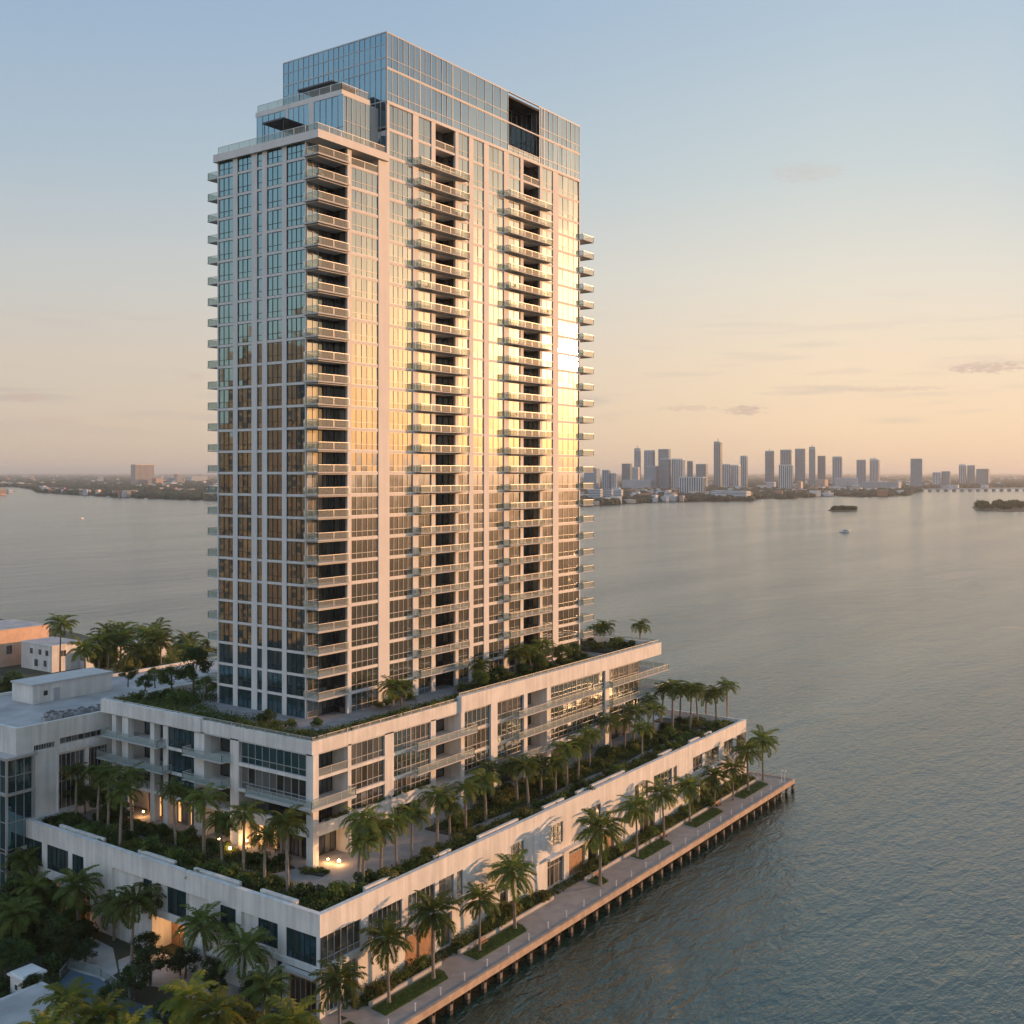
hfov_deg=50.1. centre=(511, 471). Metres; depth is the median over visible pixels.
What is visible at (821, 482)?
distant building
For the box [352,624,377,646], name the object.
window
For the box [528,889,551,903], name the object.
shrub
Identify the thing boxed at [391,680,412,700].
window
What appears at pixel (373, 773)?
window
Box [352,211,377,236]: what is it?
window
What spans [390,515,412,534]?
window
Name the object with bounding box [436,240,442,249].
window
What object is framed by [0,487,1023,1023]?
water
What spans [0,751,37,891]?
glass pavilion
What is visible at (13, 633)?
warehouse
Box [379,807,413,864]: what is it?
palm tree
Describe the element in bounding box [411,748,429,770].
window
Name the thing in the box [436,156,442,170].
window
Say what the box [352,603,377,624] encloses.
window
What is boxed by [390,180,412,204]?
window
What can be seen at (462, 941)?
ground cover
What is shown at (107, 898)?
palm tree
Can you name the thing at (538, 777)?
shrub
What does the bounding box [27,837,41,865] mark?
window
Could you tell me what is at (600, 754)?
shrub
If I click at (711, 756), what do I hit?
window
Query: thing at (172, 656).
tree
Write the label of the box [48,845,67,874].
window
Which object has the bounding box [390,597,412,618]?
window
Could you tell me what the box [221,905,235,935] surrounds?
window
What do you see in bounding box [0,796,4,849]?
window
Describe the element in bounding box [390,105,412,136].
window
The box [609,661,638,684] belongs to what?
window
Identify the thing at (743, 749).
palm tree
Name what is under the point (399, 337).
window
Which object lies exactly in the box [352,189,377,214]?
window
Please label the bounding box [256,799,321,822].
window
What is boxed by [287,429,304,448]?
window
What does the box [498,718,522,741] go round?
window
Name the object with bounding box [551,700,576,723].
window
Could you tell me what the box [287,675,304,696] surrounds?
window
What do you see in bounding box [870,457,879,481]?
distant building
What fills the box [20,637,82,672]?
white house
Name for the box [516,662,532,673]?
shrub
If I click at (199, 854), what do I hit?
shrub
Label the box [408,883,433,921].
window
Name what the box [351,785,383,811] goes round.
window
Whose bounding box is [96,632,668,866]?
podium building
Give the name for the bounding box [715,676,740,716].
palm tree
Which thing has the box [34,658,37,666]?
window
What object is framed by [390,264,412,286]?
window
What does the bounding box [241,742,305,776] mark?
window
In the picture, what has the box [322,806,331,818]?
window
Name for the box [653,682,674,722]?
palm tree
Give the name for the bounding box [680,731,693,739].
shrub
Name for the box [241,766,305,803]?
window
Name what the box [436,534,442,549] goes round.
window
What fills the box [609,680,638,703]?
window
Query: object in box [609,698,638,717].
window
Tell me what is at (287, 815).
palm tree
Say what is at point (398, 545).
window
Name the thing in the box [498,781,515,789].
shrub
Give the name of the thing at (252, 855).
shrub
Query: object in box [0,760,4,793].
window
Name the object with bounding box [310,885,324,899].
shrub
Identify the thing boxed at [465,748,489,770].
window
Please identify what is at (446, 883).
window
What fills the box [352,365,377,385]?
window
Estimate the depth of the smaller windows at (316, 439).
188.94 m
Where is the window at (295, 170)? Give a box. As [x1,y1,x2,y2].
[287,159,304,182]
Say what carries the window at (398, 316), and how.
in the apartment tower
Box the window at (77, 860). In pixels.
[73,854,82,875]
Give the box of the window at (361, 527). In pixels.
[352,517,377,537]
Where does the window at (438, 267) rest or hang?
in the apartment tower
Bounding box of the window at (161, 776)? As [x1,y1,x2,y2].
[145,771,162,782]
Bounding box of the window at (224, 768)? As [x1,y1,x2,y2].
[220,763,229,776]
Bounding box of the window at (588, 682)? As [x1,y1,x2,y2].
[577,671,603,695]
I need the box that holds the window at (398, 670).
[390,659,412,679]
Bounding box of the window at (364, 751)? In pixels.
[351,736,383,765]
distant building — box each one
[0,489,6,494]
[96,476,102,480]
[131,464,153,483]
[152,478,162,483]
[174,474,181,481]
[187,476,207,481]
[584,468,599,487]
[588,489,602,497]
[602,470,610,489]
[604,489,612,496]
[611,473,616,488]
[614,490,622,495]
[622,464,631,479]
[622,480,652,488]
[632,467,639,479]
[634,446,640,479]
[644,450,654,479]
[645,466,658,487]
[658,449,670,484]
[660,457,670,487]
[671,459,684,487]
[679,477,705,493]
[687,461,692,476]
[696,464,707,486]
[710,491,750,496]
[714,441,722,486]
[722,464,730,486]
[731,465,740,486]
[740,456,747,485]
[765,449,773,484]
[766,482,775,487]
[779,464,792,488]
[780,450,791,464]
[795,449,804,485]
[797,481,802,488]
[809,447,814,485]
[815,479,827,486]
[818,456,825,478]
[832,456,841,483]
[835,478,857,485]
[856,460,865,483]
[861,482,900,488]
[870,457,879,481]
[910,459,921,486]
[932,472,940,484]
[941,471,950,484]
[959,463,965,482]
[967,465,974,483]
[976,469,989,483]
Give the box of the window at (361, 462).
[352,452,377,471]
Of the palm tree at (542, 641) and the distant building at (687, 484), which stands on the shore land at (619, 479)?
the distant building at (687, 484)
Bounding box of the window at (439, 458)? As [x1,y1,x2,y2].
[436,455,442,471]
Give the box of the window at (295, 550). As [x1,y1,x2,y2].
[287,541,304,561]
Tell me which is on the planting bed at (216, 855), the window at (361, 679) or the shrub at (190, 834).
the shrub at (190, 834)
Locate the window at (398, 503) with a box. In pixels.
[390,495,412,513]
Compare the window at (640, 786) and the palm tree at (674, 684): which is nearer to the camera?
the window at (640, 786)
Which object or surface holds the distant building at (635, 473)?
on the shore land at (619, 479)
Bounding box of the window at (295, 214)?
[287,204,304,226]
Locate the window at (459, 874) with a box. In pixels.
[457,870,461,896]
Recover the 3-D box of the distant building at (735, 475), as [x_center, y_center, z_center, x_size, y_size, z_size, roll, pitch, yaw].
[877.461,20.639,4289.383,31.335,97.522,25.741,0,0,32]
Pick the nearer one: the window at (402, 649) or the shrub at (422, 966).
the shrub at (422, 966)
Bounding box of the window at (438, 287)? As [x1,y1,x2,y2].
[436,279,442,290]
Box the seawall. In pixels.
[400,771,794,1023]
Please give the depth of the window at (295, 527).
170.52 m
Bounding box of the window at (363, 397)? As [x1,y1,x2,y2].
[352,387,377,407]
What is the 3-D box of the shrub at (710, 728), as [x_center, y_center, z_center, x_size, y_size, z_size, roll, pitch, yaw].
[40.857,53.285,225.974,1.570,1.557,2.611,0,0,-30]
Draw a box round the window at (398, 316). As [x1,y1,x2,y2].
[390,306,412,327]
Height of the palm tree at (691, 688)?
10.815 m
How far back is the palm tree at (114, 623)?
344.82 m
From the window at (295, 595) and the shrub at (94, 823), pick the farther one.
the window at (295, 595)
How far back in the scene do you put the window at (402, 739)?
165.92 m
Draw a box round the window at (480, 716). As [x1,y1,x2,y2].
[465,705,489,730]
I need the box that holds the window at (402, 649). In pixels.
[390,639,412,660]
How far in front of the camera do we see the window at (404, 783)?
165.92 m
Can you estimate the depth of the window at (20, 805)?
166.13 m
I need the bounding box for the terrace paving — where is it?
[81,715,712,911]
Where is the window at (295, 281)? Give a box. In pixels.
[287,272,304,293]
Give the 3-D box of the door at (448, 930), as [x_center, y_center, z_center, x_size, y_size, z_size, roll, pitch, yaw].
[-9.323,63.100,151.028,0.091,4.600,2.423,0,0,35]
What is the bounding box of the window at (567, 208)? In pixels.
[558,195,578,221]
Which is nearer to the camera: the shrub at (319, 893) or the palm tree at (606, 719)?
the shrub at (319, 893)
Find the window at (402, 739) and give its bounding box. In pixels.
[394,728,410,752]
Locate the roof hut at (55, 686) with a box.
[10,667,112,703]
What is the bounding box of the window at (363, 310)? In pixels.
[352,299,377,321]
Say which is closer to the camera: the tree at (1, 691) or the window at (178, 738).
the window at (178, 738)
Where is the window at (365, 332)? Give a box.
[352,321,377,343]
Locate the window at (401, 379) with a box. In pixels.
[390,369,412,389]
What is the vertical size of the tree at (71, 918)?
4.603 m
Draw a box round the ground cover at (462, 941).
[0,639,756,1023]
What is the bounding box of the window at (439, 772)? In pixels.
[436,767,443,777]
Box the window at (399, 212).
[390,201,412,224]
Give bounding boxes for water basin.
[60,970,167,1023]
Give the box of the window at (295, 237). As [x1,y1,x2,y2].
[287,227,304,248]
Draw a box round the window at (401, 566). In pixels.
[390,556,412,576]
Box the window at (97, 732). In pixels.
[60,728,106,743]
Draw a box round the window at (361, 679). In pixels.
[352,667,377,690]
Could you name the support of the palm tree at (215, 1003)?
on the ground at (148, 995)
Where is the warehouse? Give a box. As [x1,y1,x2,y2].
[0,619,48,666]
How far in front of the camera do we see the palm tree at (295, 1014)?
114.14 m
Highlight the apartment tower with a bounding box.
[207,31,593,718]
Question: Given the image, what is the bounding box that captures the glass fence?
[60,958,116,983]
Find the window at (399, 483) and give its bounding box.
[390,474,412,492]
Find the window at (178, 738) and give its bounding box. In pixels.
[169,727,193,751]
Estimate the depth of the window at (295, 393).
170.61 m
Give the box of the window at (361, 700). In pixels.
[352,688,377,711]
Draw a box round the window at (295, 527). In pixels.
[287,519,304,538]
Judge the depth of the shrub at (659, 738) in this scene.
217.35 m
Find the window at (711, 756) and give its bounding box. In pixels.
[705,746,717,766]
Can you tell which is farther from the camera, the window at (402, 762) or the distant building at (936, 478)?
the distant building at (936, 478)
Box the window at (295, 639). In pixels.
[287,630,304,651]
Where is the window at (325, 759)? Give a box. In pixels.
[319,751,331,767]
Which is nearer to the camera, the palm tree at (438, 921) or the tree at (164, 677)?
the palm tree at (438, 921)
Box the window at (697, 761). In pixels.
[693,754,701,771]
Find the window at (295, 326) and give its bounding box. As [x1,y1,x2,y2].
[287,317,304,337]
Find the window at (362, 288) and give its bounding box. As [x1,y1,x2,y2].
[352,277,377,300]
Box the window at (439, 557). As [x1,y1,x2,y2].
[436,554,442,569]
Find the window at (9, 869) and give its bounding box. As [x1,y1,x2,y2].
[8,849,26,876]
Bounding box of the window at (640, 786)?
[635,781,646,799]
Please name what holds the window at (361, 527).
in the apartment tower
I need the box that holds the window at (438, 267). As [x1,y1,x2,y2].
[436,259,442,270]
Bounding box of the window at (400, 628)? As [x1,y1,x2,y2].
[390,618,412,639]
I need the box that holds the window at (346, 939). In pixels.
[322,919,359,965]
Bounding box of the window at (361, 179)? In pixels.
[352,167,377,193]
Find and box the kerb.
[368,777,757,1006]
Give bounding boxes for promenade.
[341,772,790,1023]
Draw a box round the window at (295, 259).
[287,249,304,271]
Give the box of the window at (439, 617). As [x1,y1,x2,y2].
[436,613,442,627]
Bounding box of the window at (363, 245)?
[352,233,377,257]
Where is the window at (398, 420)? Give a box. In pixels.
[390,411,412,430]
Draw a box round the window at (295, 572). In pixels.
[287,563,304,583]
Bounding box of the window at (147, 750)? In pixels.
[145,747,162,760]
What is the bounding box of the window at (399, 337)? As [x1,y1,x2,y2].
[390,327,412,348]
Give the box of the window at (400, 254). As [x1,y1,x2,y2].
[390,243,412,265]
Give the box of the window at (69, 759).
[59,749,83,808]
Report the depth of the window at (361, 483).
176.19 m
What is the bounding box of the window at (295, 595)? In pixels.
[287,586,304,606]
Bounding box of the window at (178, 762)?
[169,750,193,775]
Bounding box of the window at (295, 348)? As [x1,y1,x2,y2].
[287,339,304,360]
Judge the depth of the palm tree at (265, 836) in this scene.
141.57 m
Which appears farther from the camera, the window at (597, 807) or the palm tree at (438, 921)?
the window at (597, 807)
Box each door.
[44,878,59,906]
[54,687,59,700]
[79,893,89,921]
[278,961,281,996]
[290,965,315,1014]
[327,971,337,1011]
[344,958,355,1002]
[405,923,431,967]
[441,912,449,947]
[500,884,505,905]
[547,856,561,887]
[569,845,582,875]
[588,840,595,862]
[604,830,611,852]
[640,804,652,833]
[700,775,712,797]
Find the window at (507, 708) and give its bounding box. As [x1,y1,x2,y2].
[498,695,522,720]
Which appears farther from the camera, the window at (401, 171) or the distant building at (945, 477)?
the distant building at (945, 477)
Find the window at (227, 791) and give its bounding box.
[220,788,229,801]
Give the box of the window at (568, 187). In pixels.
[558,174,578,200]
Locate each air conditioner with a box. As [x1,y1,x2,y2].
[41,716,50,722]
[44,711,53,716]
[50,713,61,720]
[61,712,70,717]
[71,710,79,716]
[86,707,93,712]
[91,708,99,712]
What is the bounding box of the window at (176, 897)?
[168,886,185,916]
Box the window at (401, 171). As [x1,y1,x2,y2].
[390,159,412,183]
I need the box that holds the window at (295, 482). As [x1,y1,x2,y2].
[287,474,304,493]
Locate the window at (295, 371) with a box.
[287,362,304,382]
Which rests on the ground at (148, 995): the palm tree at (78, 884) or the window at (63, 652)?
the palm tree at (78, 884)
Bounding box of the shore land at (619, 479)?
[0,473,1023,505]
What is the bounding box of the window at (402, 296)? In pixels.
[390,285,412,306]
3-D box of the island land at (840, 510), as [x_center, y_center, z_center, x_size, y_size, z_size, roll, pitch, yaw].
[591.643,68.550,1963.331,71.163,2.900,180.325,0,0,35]
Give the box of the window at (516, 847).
[511,840,522,859]
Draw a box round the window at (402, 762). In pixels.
[394,751,410,776]
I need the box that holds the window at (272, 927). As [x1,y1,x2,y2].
[259,918,277,948]
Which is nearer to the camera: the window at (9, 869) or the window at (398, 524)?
the window at (9, 869)
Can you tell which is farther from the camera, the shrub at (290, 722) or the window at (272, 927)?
the shrub at (290, 722)
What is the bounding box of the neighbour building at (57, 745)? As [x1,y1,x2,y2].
[0,656,216,893]
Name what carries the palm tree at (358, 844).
on the terrace paving
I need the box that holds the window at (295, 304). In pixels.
[287,294,304,315]
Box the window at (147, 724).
[145,722,162,737]
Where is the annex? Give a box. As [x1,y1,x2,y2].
[0,981,80,1023]
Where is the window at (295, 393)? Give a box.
[287,384,304,404]
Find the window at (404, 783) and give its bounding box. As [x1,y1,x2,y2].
[394,775,410,793]
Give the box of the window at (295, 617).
[287,608,304,628]
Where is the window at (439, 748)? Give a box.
[436,743,443,754]
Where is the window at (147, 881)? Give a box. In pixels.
[144,878,151,905]
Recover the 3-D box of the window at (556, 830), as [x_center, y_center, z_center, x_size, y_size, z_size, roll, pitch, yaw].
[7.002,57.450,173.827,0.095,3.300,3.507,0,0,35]
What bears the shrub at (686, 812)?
on the ground cover at (462, 941)
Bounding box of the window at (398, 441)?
[390,432,412,450]
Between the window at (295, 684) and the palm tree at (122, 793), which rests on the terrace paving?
the palm tree at (122, 793)
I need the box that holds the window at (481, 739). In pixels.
[465,726,489,752]
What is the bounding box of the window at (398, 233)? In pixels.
[390,222,412,245]
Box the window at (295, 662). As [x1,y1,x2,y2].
[287,652,304,673]
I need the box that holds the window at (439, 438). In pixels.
[436,435,442,451]
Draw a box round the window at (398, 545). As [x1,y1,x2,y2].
[390,536,412,555]
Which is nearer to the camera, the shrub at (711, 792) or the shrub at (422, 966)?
the shrub at (422, 966)
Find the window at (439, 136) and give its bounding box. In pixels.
[436,131,442,148]
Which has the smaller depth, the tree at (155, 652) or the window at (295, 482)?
the window at (295, 482)
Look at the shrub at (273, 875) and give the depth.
143.46 m
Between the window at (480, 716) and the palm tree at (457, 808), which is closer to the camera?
the palm tree at (457, 808)
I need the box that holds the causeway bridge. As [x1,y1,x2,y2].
[922,488,1023,491]
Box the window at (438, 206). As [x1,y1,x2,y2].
[436,200,442,210]
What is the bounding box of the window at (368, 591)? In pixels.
[352,581,377,602]
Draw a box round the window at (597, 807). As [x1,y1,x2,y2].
[587,804,599,826]
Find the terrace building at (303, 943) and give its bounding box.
[25,705,746,1018]
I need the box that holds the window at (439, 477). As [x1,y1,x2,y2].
[436,474,442,490]
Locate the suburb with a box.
[2,474,1018,504]
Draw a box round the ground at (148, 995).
[0,619,723,1020]
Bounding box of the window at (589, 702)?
[577,689,603,714]
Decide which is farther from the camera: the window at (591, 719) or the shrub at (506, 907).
the window at (591, 719)
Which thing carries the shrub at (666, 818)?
on the ground cover at (462, 941)
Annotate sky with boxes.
[0,0,1023,472]
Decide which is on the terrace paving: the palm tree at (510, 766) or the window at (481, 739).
the palm tree at (510, 766)
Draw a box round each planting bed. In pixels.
[56,823,316,909]
[93,817,294,873]
[118,641,629,740]
[298,866,329,876]
[425,717,703,835]
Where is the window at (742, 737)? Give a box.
[736,732,745,752]
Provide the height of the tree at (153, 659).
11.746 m
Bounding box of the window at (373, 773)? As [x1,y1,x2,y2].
[351,760,383,791]
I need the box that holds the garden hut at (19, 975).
[7,963,46,992]
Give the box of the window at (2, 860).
[0,852,4,884]
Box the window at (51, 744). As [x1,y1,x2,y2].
[34,742,53,750]
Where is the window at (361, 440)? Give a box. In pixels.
[352,431,377,449]
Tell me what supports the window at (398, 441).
in the apartment tower
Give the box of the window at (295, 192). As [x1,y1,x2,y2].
[287,182,304,204]
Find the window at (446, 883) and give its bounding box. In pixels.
[439,874,452,901]
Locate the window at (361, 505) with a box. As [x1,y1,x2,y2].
[352,496,377,515]
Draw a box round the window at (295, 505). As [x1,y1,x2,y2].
[287,497,304,516]
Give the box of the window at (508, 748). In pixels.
[498,739,522,758]
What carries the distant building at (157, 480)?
on the shore land at (619, 479)
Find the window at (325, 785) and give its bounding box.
[319,776,331,793]
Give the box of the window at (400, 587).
[390,577,412,597]
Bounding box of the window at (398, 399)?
[390,390,412,409]
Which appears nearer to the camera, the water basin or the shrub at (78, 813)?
the water basin
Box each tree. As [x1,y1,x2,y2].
[0,673,18,692]
[0,682,8,692]
[0,874,43,921]
[0,892,23,937]
[0,896,46,939]
[0,936,32,984]
[1,676,22,690]
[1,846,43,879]
[3,669,23,678]
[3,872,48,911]
[5,939,38,967]
[9,870,51,911]
[18,972,48,988]
[18,1002,80,1023]
[21,904,63,949]
[32,977,97,1023]
[34,886,64,914]
[38,881,62,907]
[39,915,81,950]
[42,613,79,672]
[47,895,74,916]
[52,864,103,923]
[58,762,91,813]
[60,899,91,923]
[62,779,84,798]
[66,635,102,667]
[67,989,136,1023]
[69,937,99,964]
[72,784,93,814]
[81,761,116,822]
[83,628,119,668]
[88,784,114,811]
[89,647,119,669]
[90,623,124,669]
[90,763,125,827]
[90,889,129,940]
[94,653,117,668]
[95,978,127,1010]
[100,795,118,814]
[101,777,142,846]
[102,620,137,643]
[102,882,166,962]
[102,1005,162,1023]
[104,624,138,653]
[106,762,149,830]
[111,653,142,672]
[113,801,135,824]
[117,637,155,669]
[118,665,138,686]
[118,963,151,1000]
[127,945,171,985]
[129,624,164,662]
[129,930,160,953]
[135,675,153,690]
[136,654,159,668]
[136,881,163,913]
[141,617,171,645]
[143,629,177,665]
[144,666,163,687]
[147,997,177,1023]
[149,649,164,666]
[154,665,183,688]
[155,777,188,846]
[157,969,218,1023]
[159,648,189,664]
[164,946,202,978]
[167,946,188,975]
[171,630,206,651]
[172,901,228,976]
[174,637,207,656]
[175,786,202,826]
[177,645,214,693]
[180,783,228,857]
[184,985,252,1023]
[193,675,216,698]
[197,955,226,980]
[199,966,227,991]
[200,640,209,647]
[202,810,237,863]
[205,646,216,655]
[212,922,276,1001]
[225,800,265,872]
[235,1001,269,1023]
[238,971,265,997]
[240,964,293,1021]
[246,821,280,886]
[256,994,326,1023]
[261,708,277,724]
[264,804,309,891]
[265,812,294,854]
[283,813,305,857]
[308,955,368,1023]
[339,804,386,883]
[345,831,383,880]
[359,910,413,1002]
[364,816,400,869]
[377,674,410,708]
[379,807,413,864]
[392,677,415,706]
[396,799,431,858]
[406,890,463,978]
[417,783,454,847]
[434,795,465,841]
[449,779,480,827]
[458,881,502,950]
[465,768,501,821]
[468,657,492,682]
[472,670,489,686]
[474,755,507,803]
[486,849,537,928]
[493,664,509,678]
[501,753,529,803]
[504,645,529,671]
[509,754,540,806]
[518,643,539,665]
[530,638,556,660]
[530,753,554,794]
[531,654,548,670]
[542,753,570,794]
[549,741,581,789]
[550,643,572,657]
[563,731,593,779]
[567,642,583,654]
[574,723,603,767]
[574,807,629,885]
[586,623,608,635]
[595,619,615,636]
[596,713,624,746]
[614,713,637,749]
[616,792,654,856]
[623,703,651,740]
[630,619,651,639]
[630,719,655,757]
[637,692,660,725]
[641,700,667,732]
[641,777,681,840]
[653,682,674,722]
[658,679,687,727]
[673,773,708,821]
[675,686,689,716]
[680,681,706,729]
[684,683,707,724]
[695,688,718,713]
[699,765,733,807]
[704,685,727,719]
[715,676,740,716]
[717,755,748,799]
[730,738,763,790]
[747,724,779,779]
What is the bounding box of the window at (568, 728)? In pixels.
[551,720,576,739]
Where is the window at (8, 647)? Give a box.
[6,645,11,654]
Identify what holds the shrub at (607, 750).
on the planting bed at (524, 804)
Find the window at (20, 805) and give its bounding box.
[8,791,31,850]
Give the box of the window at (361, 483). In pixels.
[352,474,377,493]
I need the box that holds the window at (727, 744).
[724,738,731,757]
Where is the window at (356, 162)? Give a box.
[352,158,365,168]
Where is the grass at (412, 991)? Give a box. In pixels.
[344,781,767,1023]
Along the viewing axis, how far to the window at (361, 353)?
176.24 m
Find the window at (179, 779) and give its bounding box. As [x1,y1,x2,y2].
[169,774,193,796]
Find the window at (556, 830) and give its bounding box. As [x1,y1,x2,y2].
[551,822,561,846]
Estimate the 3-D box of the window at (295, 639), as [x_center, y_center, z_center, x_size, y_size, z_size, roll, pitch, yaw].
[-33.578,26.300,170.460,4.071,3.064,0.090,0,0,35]
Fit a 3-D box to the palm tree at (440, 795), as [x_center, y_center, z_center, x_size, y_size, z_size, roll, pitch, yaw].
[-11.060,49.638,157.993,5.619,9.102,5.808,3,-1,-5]
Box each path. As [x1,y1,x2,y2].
[65,937,117,980]
[118,954,232,1023]
[232,985,341,1023]
[334,877,582,1017]
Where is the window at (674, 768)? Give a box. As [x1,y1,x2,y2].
[673,766,675,782]
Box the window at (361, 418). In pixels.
[352,409,377,428]
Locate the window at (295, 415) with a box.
[287,407,304,426]
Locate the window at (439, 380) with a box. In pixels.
[436,376,442,390]
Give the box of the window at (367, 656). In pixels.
[352,645,377,668]
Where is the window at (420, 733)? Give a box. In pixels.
[411,722,429,746]
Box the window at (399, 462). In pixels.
[390,453,412,471]
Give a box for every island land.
[828,510,854,511]
[972,506,1023,511]
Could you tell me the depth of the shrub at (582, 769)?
195.41 m
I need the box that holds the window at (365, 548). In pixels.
[352,538,377,559]
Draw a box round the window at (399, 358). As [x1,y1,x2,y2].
[390,348,412,368]
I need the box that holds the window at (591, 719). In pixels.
[577,708,603,729]
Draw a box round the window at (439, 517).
[436,514,442,529]
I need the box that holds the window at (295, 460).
[287,452,304,471]
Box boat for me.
[839,529,850,532]
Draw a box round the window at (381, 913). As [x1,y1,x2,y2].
[368,899,400,940]
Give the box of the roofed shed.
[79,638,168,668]
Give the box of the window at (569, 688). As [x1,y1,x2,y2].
[551,679,576,703]
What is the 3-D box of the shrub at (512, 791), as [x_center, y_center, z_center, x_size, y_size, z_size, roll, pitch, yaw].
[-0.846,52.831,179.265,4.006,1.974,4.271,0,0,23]
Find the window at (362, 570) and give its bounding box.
[352,560,377,580]
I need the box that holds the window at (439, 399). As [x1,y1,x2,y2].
[436,396,442,410]
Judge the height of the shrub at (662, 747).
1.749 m
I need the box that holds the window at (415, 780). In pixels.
[411,772,429,788]
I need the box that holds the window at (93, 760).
[89,744,106,798]
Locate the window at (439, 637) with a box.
[436,633,442,647]
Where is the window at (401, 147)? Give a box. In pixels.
[390,131,412,163]
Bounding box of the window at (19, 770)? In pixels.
[8,756,31,793]
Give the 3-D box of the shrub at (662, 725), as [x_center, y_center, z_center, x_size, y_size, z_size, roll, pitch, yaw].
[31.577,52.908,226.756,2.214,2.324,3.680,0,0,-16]
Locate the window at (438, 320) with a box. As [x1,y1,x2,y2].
[436,318,442,330]
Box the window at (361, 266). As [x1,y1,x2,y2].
[352,255,377,278]
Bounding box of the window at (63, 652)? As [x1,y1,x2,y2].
[61,649,65,656]
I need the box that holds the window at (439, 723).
[436,718,443,731]
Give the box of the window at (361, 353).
[352,343,377,364]
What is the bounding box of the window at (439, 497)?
[436,494,442,510]
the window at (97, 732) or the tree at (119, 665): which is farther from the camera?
the tree at (119, 665)
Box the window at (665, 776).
[654,768,670,786]
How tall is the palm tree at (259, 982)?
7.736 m
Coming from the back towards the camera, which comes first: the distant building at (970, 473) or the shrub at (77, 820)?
the distant building at (970, 473)
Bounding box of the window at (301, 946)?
[287,927,321,967]
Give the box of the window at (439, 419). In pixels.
[436,415,442,431]
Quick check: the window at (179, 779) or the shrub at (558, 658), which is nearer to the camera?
the window at (179, 779)
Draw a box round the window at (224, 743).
[220,737,229,751]
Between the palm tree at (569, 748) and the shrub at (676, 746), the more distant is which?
the shrub at (676, 746)
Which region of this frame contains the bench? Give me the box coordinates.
[478,936,487,943]
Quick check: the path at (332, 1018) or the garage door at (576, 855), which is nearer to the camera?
the path at (332, 1018)
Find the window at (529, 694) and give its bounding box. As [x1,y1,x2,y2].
[528,693,530,703]
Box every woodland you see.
[0,473,1023,504]
[830,505,857,509]
[973,499,1023,509]
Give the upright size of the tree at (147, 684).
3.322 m
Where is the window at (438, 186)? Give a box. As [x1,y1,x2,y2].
[436,181,442,190]
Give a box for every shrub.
[0,927,16,941]
[0,977,9,995]
[10,932,40,954]
[38,949,68,973]
[42,814,60,824]
[54,820,68,826]
[58,815,73,823]
[66,814,82,820]
[66,917,98,943]
[69,817,86,824]
[71,811,82,815]
[74,823,88,829]
[82,825,98,833]
[91,812,100,819]
[91,821,102,828]
[97,834,115,842]
[99,811,117,821]
[105,1010,145,1023]
[107,822,118,831]
[114,829,138,842]
[122,837,138,847]
[128,689,147,700]
[134,824,146,830]
[139,834,164,851]
[150,690,161,699]
[158,824,170,832]
[160,827,170,834]
[161,688,171,696]
[164,846,189,859]
[165,691,183,701]
[175,688,186,693]
[175,834,191,844]
[178,853,198,867]
[180,693,191,699]
[183,828,197,838]
[184,858,211,878]
[185,832,196,839]
[185,848,204,860]
[204,858,224,871]
[206,838,219,850]
[214,839,231,851]
[215,861,242,876]
[227,1005,254,1023]
[234,871,248,884]
[240,851,260,864]
[243,872,251,881]
[249,875,273,888]
[250,851,270,864]
[253,870,272,885]
[254,712,264,722]
[269,874,281,879]
[269,877,285,887]
[271,853,292,865]
[283,718,296,726]
[295,881,324,895]
[303,892,317,904]
[310,717,323,726]
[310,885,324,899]
[322,885,347,898]
[326,879,354,897]
[352,868,387,882]
[355,882,368,891]
[365,983,385,997]
[372,701,383,707]
[376,866,399,879]
[380,981,395,990]
[382,699,394,704]
[402,691,418,701]
[410,857,424,868]
[410,954,428,970]
[420,846,437,854]
[421,850,439,861]
[434,842,452,851]
[450,814,467,825]
[451,832,467,841]
[452,836,469,845]
[453,681,467,689]
[460,826,478,835]
[473,825,484,832]
[476,671,498,684]
[476,787,491,801]
[486,911,509,924]
[488,667,505,680]
[489,790,513,799]
[493,795,509,805]
[494,901,523,919]
[497,787,515,797]
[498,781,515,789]
[511,806,529,816]
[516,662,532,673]
[518,777,535,786]
[518,900,533,909]
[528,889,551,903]
[531,775,544,784]
[531,799,542,806]
[536,784,547,793]
[539,776,557,787]
[543,797,557,804]
[551,793,565,799]
[556,656,567,664]
[557,658,571,663]
[557,773,565,782]
[559,790,571,797]
[568,653,580,660]
[568,783,582,790]
[572,777,585,782]
[573,781,594,791]
[575,764,588,773]
[580,652,588,657]
[580,758,594,766]
[589,640,604,649]
[589,857,608,865]
[591,757,604,766]
[592,862,602,870]
[595,750,605,756]
[597,744,615,758]
[606,769,616,774]
[607,641,618,646]
[609,764,621,771]
[611,637,624,644]
[611,745,619,752]
[611,845,626,853]
[627,738,640,744]
[628,743,640,749]
[631,758,639,765]
[639,735,657,746]
[645,825,660,836]
[650,751,662,757]
[650,824,667,831]
[654,734,663,742]
[656,745,666,750]
[658,722,670,730]
[661,726,677,735]
[664,816,673,824]
[665,742,680,750]
[673,735,685,743]
[675,716,683,723]
[678,723,688,730]
[678,805,692,816]
[679,804,693,810]
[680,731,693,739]
[687,718,698,725]
[688,730,704,736]
[688,731,701,738]
[695,793,715,807]
[703,719,720,726]
[703,789,717,798]
[705,726,714,732]
[716,721,727,728]
[720,787,729,794]
[740,774,751,781]
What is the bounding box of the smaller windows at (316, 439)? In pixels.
[219,117,578,718]

